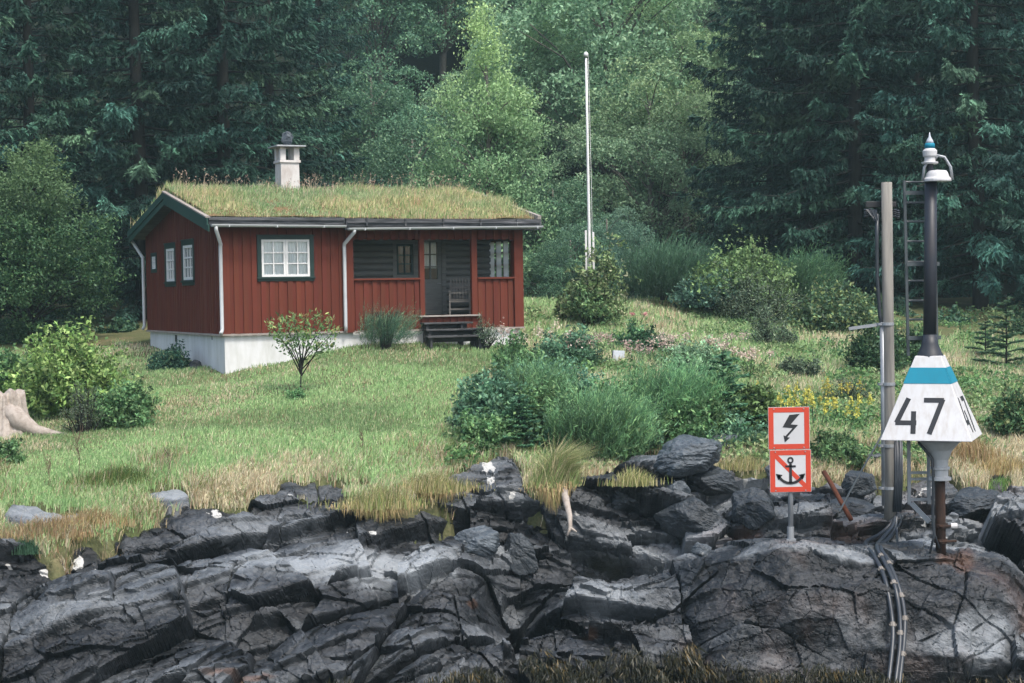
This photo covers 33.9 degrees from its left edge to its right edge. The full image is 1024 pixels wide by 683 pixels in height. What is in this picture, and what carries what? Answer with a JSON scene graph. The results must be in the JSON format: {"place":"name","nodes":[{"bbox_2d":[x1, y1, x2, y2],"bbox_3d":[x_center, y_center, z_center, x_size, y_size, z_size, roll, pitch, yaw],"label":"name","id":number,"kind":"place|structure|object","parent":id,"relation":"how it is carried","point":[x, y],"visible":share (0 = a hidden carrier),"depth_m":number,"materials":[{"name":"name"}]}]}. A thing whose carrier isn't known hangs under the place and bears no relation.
{"place":"outdoors","nodes":[
{"label":"outdoors","id":0,"kind":"place"},
{"bbox_2d":[0,0,1019,299],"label":"hillside","id":1,"kind":"structure","parent":0,"point":[422,62],"depth_m":88.78,"materials":[{"name":"plant"}]},
{"bbox_2d":[6,0,280,323],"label":"spruce tree","id":2,"kind":"object","parent":1,"relation":"on","point":[117,125],"visible":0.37,"depth_m":55.97,"materials":[{"name":"green plant"}]},
{"bbox_2d":[87,0,307,300],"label":"spruce tree","id":3,"kind":"object","parent":1,"relation":"on","point":[128,101],"visible":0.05,"depth_m":66.90,"materials":[{"name":"green plant"}]},
{"bbox_2d":[180,0,364,188],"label":"spruce tree","id":4,"kind":"object","parent":1,"relation":"on","point":[298,24],"visible":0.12,"depth_m":62.63,"materials":[{"name":"green plant"}]},
{"bbox_2d":[250,0,383,187],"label":"spruce tree","id":5,"kind":"object","parent":1,"relation":"on","point":[356,40],"visible":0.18,"depth_m":73.47,"materials":[{"name":"green plant"}]},
{"bbox_2d":[290,47,461,184],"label":"broadleaf tree","id":6,"kind":"object","parent":1,"relation":"on","point":[385,92],"visible":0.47,"depth_m":70.83,"materials":[{"name":"green plant"}]},
{"bbox_2d":[290,0,486,107],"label":"broadleaf tree","id":7,"kind":"object","parent":1,"relation":"on","point":[375,12],"visible":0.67,"depth_m":84.68,"materials":[{"name":"green plant"}]},
{"bbox_2d":[312,106,500,251],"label":"broadleaf tree","id":8,"kind":"object","parent":1,"relation":"on","point":[377,165],"visible":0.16,"depth_m":63.13,"materials":[{"name":"green plant"}]},
{"bbox_2d":[385,0,523,80],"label":"broadleaf tree","id":9,"kind":"object","parent":1,"relation":"on","point":[449,40],"visible":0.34,"depth_m":89.06,"materials":[{"name":"green plant"}]},
{"bbox_2d":[402,0,568,296],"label":"birch tree","id":10,"kind":"object","parent":1,"relation":"on","point":[511,127],"visible":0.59,"depth_m":59.27,"materials":[{"name":"green plant"}]},
{"bbox_2d":[418,5,601,190],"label":"broadleaf tree","id":11,"kind":"object","parent":1,"relation":"on","point":[530,79],"visible":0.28,"depth_m":74.30,"materials":[{"name":"green plant"}]},
{"bbox_2d":[494,164,634,296],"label":"broadleaf tree","id":12,"kind":"object","parent":1,"relation":"on","point":[563,216],"visible":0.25,"depth_m":61.10,"materials":[{"name":"green plant"}]},
{"bbox_2d":[523,220,622,298],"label":"broadleaf tree","id":13,"kind":"object","parent":1,"relation":"on","point":[557,277],"visible":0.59,"depth_m":56.58,"materials":[{"name":"green plant"}]},
{"bbox_2d":[537,206,664,298],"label":"broadleaf tree","id":14,"kind":"object","parent":1,"relation":"on","point":[617,231],"visible":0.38,"depth_m":57.52,"materials":[{"name":"green plant"}]},
{"bbox_2d":[461,0,759,215],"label":"broadleaf tree","id":15,"kind":"object","parent":1,"relation":"on","point":[610,39],"visible":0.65,"depth_m":71.41,"materials":[{"name":"green plant"}]},
{"bbox_2d":[532,51,765,248],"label":"broadleaf tree","id":16,"kind":"object","parent":1,"relation":"on","point":[653,134],"visible":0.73,"depth_m":66.87,"materials":[{"name":"green plant"}]},
{"bbox_2d":[576,0,756,63],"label":"broadleaf tree","id":17,"kind":"object","parent":1,"relation":"on","point":[706,22],"visible":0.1,"depth_m":86.52,"materials":[{"name":"green plant"}]},
{"bbox_2d":[564,1,786,227],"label":"broadleaf tree","id":18,"kind":"object","parent":1,"relation":"on","point":[698,53],"visible":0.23,"depth_m":71.29,"materials":[{"name":"green plant"}]},
{"bbox_2d":[680,0,863,273],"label":"spruce tree","id":19,"kind":"object","parent":1,"relation":"on","point":[757,81],"visible":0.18,"depth_m":61.62,"materials":[{"name":"green plant"}]},
{"bbox_2d":[695,0,936,227],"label":"spruce tree","id":20,"kind":"object","parent":1,"relation":"on","point":[724,20],"visible":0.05,"depth_m":71.54,"materials":[{"name":"green plant"}]},
{"bbox_2d":[830,0,1023,297],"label":"spruce tree","id":21,"kind":"object","parent":1,"relation":"on","point":[916,80],"visible":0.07,"depth_m":65.18,"materials":[{"name":"green plant"}]},
{"bbox_2d":[902,0,1023,289],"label":"spruce tree","id":22,"kind":"object","parent":1,"relation":"on","point":[1013,21],"visible":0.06,"depth_m":67.17,"materials":[{"name":"green plant"}]},
{"bbox_2d":[0,453,1023,682],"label":"rock shore","id":23,"kind":"structure","parent":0,"point":[280,586],"depth_m":25.48,"materials":[{"name":"stone"}]},
{"bbox_2d":[454,525,499,556],"bbox_3d":[-0.620,3.289,27.422,0.847,0.498,0.606,-11,-1,17],"label":"boulder","id":24,"kind":"object","parent":23,"relation":"on","point":[482,541],"visible":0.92,"depth_m":27.22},
{"bbox_2d":[505,533,537,575],"bbox_3d":[0.150,3.485,27.687,0.507,0.691,0.458,-1,2,-11],"label":"boulder","id":25,"kind":"object","parent":23,"relation":"on","point":[523,558],"visible":1,"depth_m":27.50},
{"bbox_2d":[242,642,1022,682],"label":"seaweed","id":26,"kind":"object","parent":23,"relation":"on","point":[557,672],"visible":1,"depth_m":23.96,"materials":[{"name":"plant"}]},
{"bbox_2d":[598,464,668,487],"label":"grass tussock","id":27,"kind":"object","parent":23,"relation":"on","point":[634,479],"depth_m":28.15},
{"bbox_2d":[654,434,722,478],"bbox_3d":[3.046,1.946,28.876,1.349,0.680,1.329,-12,2,-4],"label":"boulder","id":28,"kind":"object","parent":23,"relation":"on","point":[682,455],"visible":0.98,"depth_m":28.46,"materials":[{"name":"stone"}]},
{"bbox_2d":[654,497,733,538],"bbox_3d":[3.066,2.953,28.139,1.391,0.722,1.009,7,3,14],"label":"boulder","id":29,"kind":"object","parent":23,"relation":"on","point":[687,515],"visible":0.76,"depth_m":27.81,"materials":[{"name":"stone"}]},
{"bbox_2d":[687,465,738,495],"bbox_3d":[3.281,2.401,29.165,1.027,0.579,1.044,-2,2,-32],"label":"boulder","id":30,"kind":"object","parent":23,"relation":"on","point":[715,481],"visible":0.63,"depth_m":28.81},
{"bbox_2d":[731,487,775,529],"bbox_3d":[4.018,2.772,27.714,0.799,0.734,0.708,4,4,23],"label":"boulder","id":31,"kind":"object","parent":23,"relation":"on","point":[752,508],"visible":0.99,"depth_m":27.46,"materials":[{"name":"stone"}]},
{"bbox_2d":[768,407,810,540],"bbox_3d":[4.389,2.167,26.549,0.671,2.275,0.139,-1,2,0],"label":"warning sign","id":32,"kind":"object","parent":23,"relation":"on","point":[790,467],"visible":0.97,"depth_m":26.48,"materials":[{"name":"metal"}]},
{"bbox_2d":[830,497,874,518],"bbox_3d":[5.726,2.873,28.709,0.911,0.398,0.809,-8,4,-21],"label":"boulder","id":33,"kind":"object","parent":23,"relation":"on","point":[855,506],"visible":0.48,"depth_m":28.49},
{"bbox_2d":[841,470,876,496],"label":"boulder","id":34,"kind":"object","parent":23,"relation":"on","point":[865,485],"visible":0.92,"depth_m":29.14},
{"bbox_2d":[838,182,902,520],"bbox_3d":[5.774,0.276,27.507,1.386,5.759,0.494,-2,2,-23],"label":"utility pole","id":35,"kind":"object","parent":23,"relation":"on","point":[891,487],"visible":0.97,"depth_m":27.56,"materials":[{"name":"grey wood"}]},
{"bbox_2d":[864,519,896,682],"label":"power cable","id":36,"kind":"object","parent":35,"relation":"attached to","point":[892,624],"visible":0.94,"depth_m":24.68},
{"bbox_2d":[875,514,903,681],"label":"power cable","id":37,"kind":"object","parent":35,"relation":"attached to","point":[894,583],"visible":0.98,"depth_m":24.70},
{"bbox_2d":[879,512,908,682],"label":"power cable","id":38,"kind":"object","parent":35,"relation":"attached to","point":[905,618],"visible":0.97,"depth_m":24.69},
{"bbox_2d":[881,132,981,554],"bbox_3d":[6.434,0.117,25.760,1.344,6.640,1.344,0,2,22],"label":"light beacon","id":39,"kind":"object","parent":23,"relation":"on","point":[932,414],"visible":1,"depth_m":25.61,"materials":[{"name":"metal"}]},
{"bbox_2d":[947,486,999,518],"bbox_3d":[8.036,2.795,29.087,1.175,0.540,0.982,-10,4,-12],"label":"boulder","id":40,"kind":"object","parent":23,"relation":"on","point":[975,502],"visible":0.73,"depth_m":28.77,"materials":[{"name":"stone"}]},
{"bbox_2d":[0,294,1023,579],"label":"lawn ground","id":41,"kind":"structure","parent":0,"point":[54,567],"depth_m":34.42,"materials":[{"name":"plant"}]},
{"bbox_2d":[0,343,37,401],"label":"shrub","id":42,"kind":"object","parent":41,"relation":"on","point":[7,363],"visible":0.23,"depth_m":35.87,"materials":[{"name":"green plant"}]},
{"bbox_2d":[0,388,66,439],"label":"tree stump","id":43,"kind":"object","parent":41,"relation":"on","point":[15,417],"visible":0.92,"depth_m":33.10,"materials":[{"name":"wood"}]},
{"bbox_2d":[0,0,77,328],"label":"spruce tree","id":44,"kind":"object","parent":41,"relation":"on","point":[21,78],"visible":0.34,"depth_m":52.74,"materials":[{"name":"green plant"}]},
{"bbox_2d":[0,511,115,543],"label":"grass tussock","id":45,"kind":"object","parent":41,"relation":"on","point":[7,533],"depth_m":26.93,"materials":[{"name":"plant"}]},
{"bbox_2d":[0,138,136,343],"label":"broadleaf tree","id":46,"kind":"object","parent":41,"relation":"on","point":[35,253],"visible":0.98,"depth_m":48.19,"materials":[{"name":"green plant"}]},
{"bbox_2d":[0,315,141,417],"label":"shrub","id":47,"kind":"object","parent":41,"relation":"on","point":[45,380],"visible":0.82,"depth_m":34.96,"materials":[{"name":"green plant"}]},
{"bbox_2d":[0,0,150,332],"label":"spruce tree","id":48,"kind":"object","parent":41,"relation":"on","point":[28,53],"visible":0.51,"depth_m":54.51,"materials":[{"name":"green plant"}]},
{"bbox_2d":[50,382,108,433],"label":"shrub","id":49,"kind":"object","parent":41,"relation":"on","point":[80,413],"visible":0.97,"depth_m":33.19,"materials":[{"name":"green plant"}]},
{"bbox_2d":[27,503,167,534],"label":"grass tussock","id":50,"kind":"object","parent":41,"relation":"on","point":[84,516],"depth_m":27.38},
{"bbox_2d":[0,0,210,298],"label":"spruce tree","id":51,"kind":"object","parent":41,"relation":"on","point":[39,69],"visible":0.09,"depth_m":65.01,"materials":[{"name":"green plant"}]},
{"bbox_2d":[48,463,176,487],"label":"grass tussock","id":52,"kind":"object","parent":41,"relation":"on","point":[100,477],"depth_m":29.20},
{"bbox_2d":[85,370,165,429],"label":"shrub","id":53,"kind":"object","parent":41,"relation":"on","point":[126,408],"visible":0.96,"depth_m":33.73,"materials":[{"name":"green plant"}]},
{"bbox_2d":[141,339,189,370],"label":"yew bush","id":54,"kind":"object","parent":41,"relation":"on","point":[172,358],"visible":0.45,"depth_m":41.01,"materials":[{"name":"green plant"}]},
{"bbox_2d":[79,0,386,287],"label":"spruce tree","id":55,"kind":"object","parent":41,"relation":"on","point":[225,85],"visible":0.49,"depth_m":56.95,"materials":[{"name":"green plant"}]},
{"bbox_2d":[264,308,342,386],"bbox_3d":[-4.426,0.245,35.931,1.688,1.935,1.065,-1,2,0],"label":"sapling","id":56,"kind":"object","parent":41,"relation":"on","point":[300,367],"visible":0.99,"depth_m":35.90,"materials":[{"name":"green plant"}]},
{"bbox_2d":[127,145,542,373],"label":"cabin","id":57,"kind":"object","parent":41,"relation":"on","point":[230,269],"visible":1,"depth_m":41.38,"materials":[{"name":"brown wood"}]},
{"bbox_2d":[180,238,194,285],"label":"window","id":58,"kind":"structure","parent":57,"relation":"in","point":[187,245],"depth_m":42.14,"materials":[{"name":"white paint"}]},
{"bbox_2d":[256,235,315,280],"bbox_3d":[-5.390,-1.991,39.955,1.443,1.104,0.125,-2,2,-25],"label":"window","id":59,"kind":"structure","parent":57,"relation":"in","point":[279,257],"depth_m":39.95,"materials":[{"name":"white paint"}]},
{"bbox_2d":[391,240,416,277],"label":"window","id":60,"kind":"structure","parent":57,"relation":"in","point":[412,243],"depth_m":43.12,"materials":[{"name":"grey wood"}]},
{"bbox_2d":[424,239,441,314],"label":"door","id":61,"kind":"structure","parent":57,"relation":"in","point":[433,287],"depth_m":43.49,"materials":[{"name":"grey wood"}]},
{"bbox_2d":[489,240,510,276],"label":"window","id":62,"kind":"structure","parent":57,"relation":"in","point":[506,264],"depth_m":43.55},
{"bbox_2d":[298,480,452,523],"bbox_3d":[-2.246,2.691,27.986,2.347,0.780,1.539,0,2,24],"label":"grass tussock","id":63,"kind":"object","parent":41,"relation":"on","point":[387,503],"depth_m":27.82,"materials":[{"name":"plant"}]},
{"bbox_2d":[358,300,423,348],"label":"juniper bush","id":64,"kind":"object","parent":41,"relation":"on","point":[389,328],"visible":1,"depth_m":40.24,"materials":[{"name":"green plant"}]},
{"bbox_2d":[369,468,494,504],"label":"grass tussock","id":65,"kind":"object","parent":41,"relation":"on","point":[441,488],"depth_m":28.30,"materials":[{"name":"plant"}]},
{"bbox_2d":[420,321,485,350],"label":"porch steps","id":66,"kind":"structure","parent":41,"relation":"on","point":[460,333],"depth_m":41.30,"materials":[{"name":"wood"}]},
{"bbox_2d":[442,406,529,454],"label":"shrub","id":67,"kind":"object","parent":41,"relation":"on","point":[487,427],"visible":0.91,"depth_m":30.61,"materials":[{"name":"green plant"}]},
{"bbox_2d":[442,361,537,429],"bbox_3d":[-0.414,1.174,31.806,1.947,1.618,1.838,-1,2,-16],"label":"shrub","id":68,"kind":"object","parent":41,"relation":"on","point":[490,394],"visible":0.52,"depth_m":31.43,"materials":[{"name":"green plant"}]},
{"bbox_2d":[0,404,1023,573],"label":"dry grass","id":69,"kind":"structure","parent":41,"relation":"on","point":[67,569],"depth_m":29.13,"materials":[{"name":"plant"}]},
{"bbox_2d":[488,329,547,375],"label":"shrub","id":70,"kind":"object","parent":41,"relation":"on","point":[516,343],"visible":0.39,"depth_m":37.39,"materials":[{"name":"green plant"}]},
{"bbox_2d":[486,394,550,447],"bbox_3d":[0.152,1.564,30.894,1.418,1.209,1.454,-1,2,0],"label":"young spruce","id":71,"kind":"object","parent":41,"relation":"on","point":[523,412],"visible":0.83,"depth_m":30.74,"materials":[{"name":"green plant"}]},
{"bbox_2d":[496,339,581,405],"bbox_3d":[0.548,0.918,32.099,1.937,1.992,1.938,-1,2,0],"label":"broom bush","id":72,"kind":"object","parent":41,"relation":"on","point":[519,377],"visible":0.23,"depth_m":31.98,"materials":[{"name":"green plant"}]},
{"bbox_2d":[500,374,590,443],"bbox_3d":[0.735,1.341,31.380,2.330,1.470,2.057,-1,2,0],"label":"shrub","id":73,"kind":"object","parent":41,"relation":"on","point":[538,402],"visible":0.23,"depth_m":31.09,"materials":[{"name":"green plant"}]},
{"bbox_2d":[496,354,606,396],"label":"shrub","id":74,"kind":"object","parent":41,"relation":"on","point":[584,376],"visible":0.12,"depth_m":34.54,"materials":[{"name":"green plant"}]},
{"bbox_2d":[520,425,603,514],"bbox_3d":[0.931,2.145,27.899,1.649,1.508,1.318,-1,2,0],"label":"grass tussock","id":75,"kind":"object","parent":41,"relation":"on","point":[554,474],"depth_m":27.80,"materials":[{"name":"plant"}]},
{"bbox_2d":[533,321,609,369],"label":"shrub","id":76,"kind":"object","parent":41,"relation":"on","point":[548,346],"visible":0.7,"depth_m":38.86,"materials":[{"name":"green plant"}]},
{"bbox_2d":[583,52,594,302],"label":"flagpole","id":77,"kind":"object","parent":41,"relation":"on","point":[585,54],"visible":0.53,"depth_m":46.36,"materials":[{"name":"metal"}]},
{"bbox_2d":[561,282,620,326],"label":"shrub","id":78,"kind":"object","parent":41,"relation":"on","point":[591,311],"visible":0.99,"depth_m":45.49,"materials":[{"name":"green plant"}]},
{"bbox_2d":[558,232,643,319],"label":"shrub","id":79,"kind":"object","parent":41,"relation":"on","point":[595,280],"visible":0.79,"depth_m":45.73,"materials":[{"name":"green plant"}]},
{"bbox_2d":[543,369,677,461],"bbox_3d":[1.777,1.385,30.565,2.508,1.759,2.430,-1,2,0],"label":"broom bush","id":80,"kind":"object","parent":41,"relation":"on","point":[597,411],"visible":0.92,"depth_m":29.99,"materials":[{"name":"green plant"}]},
{"bbox_2d":[610,319,674,353],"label":"shrub","id":81,"kind":"object","parent":41,"relation":"on","point":[635,334],"visible":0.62,"depth_m":41.56,"materials":[{"name":"green plant"}]},
{"bbox_2d":[617,226,720,299],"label":"broom bush","id":82,"kind":"object","parent":41,"relation":"on","point":[662,270],"visible":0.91,"depth_m":51.28,"materials":[{"name":"green plant"}]},
{"bbox_2d":[619,346,739,423],"bbox_3d":[3.262,1.026,32.394,2.396,1.958,2.606,-1,2,0],"label":"broom bush","id":83,"kind":"object","parent":41,"relation":"on","point":[686,380],"visible":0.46,"depth_m":31.86,"materials":[{"name":"green plant"}]},
{"bbox_2d":[656,396,720,443],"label":"shrub","id":84,"kind":"object","parent":41,"relation":"on","point":[685,425],"visible":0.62,"depth_m":31.33,"materials":[{"name":"green plant"}]},
{"bbox_2d":[653,335,740,376],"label":"shrub","id":85,"kind":"object","parent":41,"relation":"on","point":[694,350],"visible":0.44,"depth_m":38.87,"materials":[{"name":"green plant"}]},
{"bbox_2d":[658,366,744,430],"bbox_3d":[3.573,1.245,32.623,2.191,1.565,2.096,0,2,33],"label":"shrub","id":86,"kind":"object","parent":41,"relation":"on","point":[716,412],"visible":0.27,"depth_m":31.99,"materials":[{"name":"green plant"}]},
{"bbox_2d":[665,261,749,309],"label":"shrub","id":87,"kind":"object","parent":41,"relation":"on","point":[684,295],"visible":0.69,"depth_m":50.05,"materials":[{"name":"green plant"}]},
{"bbox_2d":[689,407,767,451],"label":"shrub","id":88,"kind":"object","parent":41,"relation":"on","point":[731,428],"visible":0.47,"depth_m":31.61,"materials":[{"name":"green plant"}]},
{"bbox_2d":[435,302,1023,471],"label":"ground cover","id":89,"kind":"object","parent":41,"relation":"on","point":[967,379],"visible":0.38,"depth_m":38.82,"materials":[{"name":"green plant"}]},
{"bbox_2d":[699,351,767,430],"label":"shrub","id":90,"kind":"object","parent":41,"relation":"on","point":[722,356],"visible":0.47,"depth_m":32.56,"materials":[{"name":"green plant"}]},
{"bbox_2d":[680,224,798,316],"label":"shrub","id":91,"kind":"object","parent":41,"relation":"on","point":[746,258],"visible":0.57,"depth_m":50.10,"materials":[{"name":"green plant"}]},
{"bbox_2d":[704,257,811,324],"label":"shrub","id":92,"kind":"object","parent":41,"relation":"on","point":[747,307],"visible":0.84,"depth_m":49.09,"materials":[{"name":"green plant"}]},
{"bbox_2d":[734,382,783,435],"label":"shrub","id":93,"kind":"object","parent":41,"relation":"on","point":[761,400],"visible":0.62,"depth_m":32.46,"materials":[{"name":"green plant"}]},
{"bbox_2d":[744,299,800,345],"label":"shrub","id":94,"kind":"object","parent":41,"relation":"on","point":[763,333],"visible":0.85,"depth_m":44.72,"materials":[{"name":"green plant"}]},
{"bbox_2d":[775,351,824,376],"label":"shrub","id":95,"kind":"object","parent":41,"relation":"on","point":[797,366],"visible":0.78,"depth_m":40.31,"materials":[{"name":"green plant"}]},
{"bbox_2d":[669,0,948,300],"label":"spruce tree","id":96,"kind":"object","parent":41,"relation":"on","point":[745,15],"visible":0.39,"depth_m":59.27,"materials":[{"name":"green plant"}]},
{"bbox_2d":[772,238,863,312],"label":"broom bush","id":97,"kind":"object","parent":41,"relation":"on","point":[808,270],"visible":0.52,"depth_m":51.82,"materials":[{"name":"green plant"}]},
{"bbox_2d":[772,267,881,333],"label":"shrub","id":98,"kind":"object","parent":41,"relation":"on","point":[826,307],"visible":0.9,"depth_m":47.93,"materials":[{"name":"green plant"}]},
{"bbox_2d":[779,391,874,435],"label":"flowering plant","id":99,"kind":"object","parent":41,"relation":"on","point":[812,401],"visible":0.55,"depth_m":33.79,"materials":[{"name":"yellow plant"}]},
{"bbox_2d":[810,418,877,469],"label":"shrub","id":100,"kind":"object","parent":41,"relation":"on","point":[829,446],"visible":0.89,"depth_m":30.69,"materials":[{"name":"green plant"}]},
{"bbox_2d":[694,0,1008,297],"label":"spruce tree","id":101,"kind":"object","parent":41,"relation":"on","point":[870,27],"visible":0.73,"depth_m":56.45,"materials":[{"name":"green plant"}]},
{"bbox_2d":[835,321,911,374],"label":"shrub","id":102,"kind":"object","parent":41,"relation":"on","point":[867,349],"visible":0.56,"depth_m":40.66,"materials":[{"name":"green plant"}]},
{"bbox_2d":[833,0,1023,310],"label":"spruce tree","id":103,"kind":"object","parent":41,"relation":"on","point":[999,180],"visible":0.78,"depth_m":55.20,"materials":[{"name":"green plant"}]},
{"bbox_2d":[896,0,1023,308],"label":"spruce tree","id":104,"kind":"object","parent":41,"relation":"on","point":[991,130],"visible":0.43,"depth_m":56.66,"materials":[{"name":"green plant"}]},
{"bbox_2d":[951,433,1016,463],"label":"grass tussock","id":105,"kind":"object","parent":41,"relation":"on","point":[976,449],"depth_m":31.06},
{"bbox_2d":[964,452,1023,476],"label":"grass tussock","id":106,"kind":"object","parent":41,"relation":"on","point":[1000,467],"depth_m":30.43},
{"bbox_2d":[970,293,1023,366],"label":"young spruce","id":107,"kind":"object","parent":41,"relation":"on","point":[1006,354],"visible":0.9,"depth_m":41.99,"materials":[{"name":"green plant"}]},
{"bbox_2d":[982,383,1023,436],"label":"shrub","id":108,"kind":"object","parent":41,"relation":"on","point":[1009,412],"visible":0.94,"depth_m":33.29,"materials":[{"name":"green plant"}]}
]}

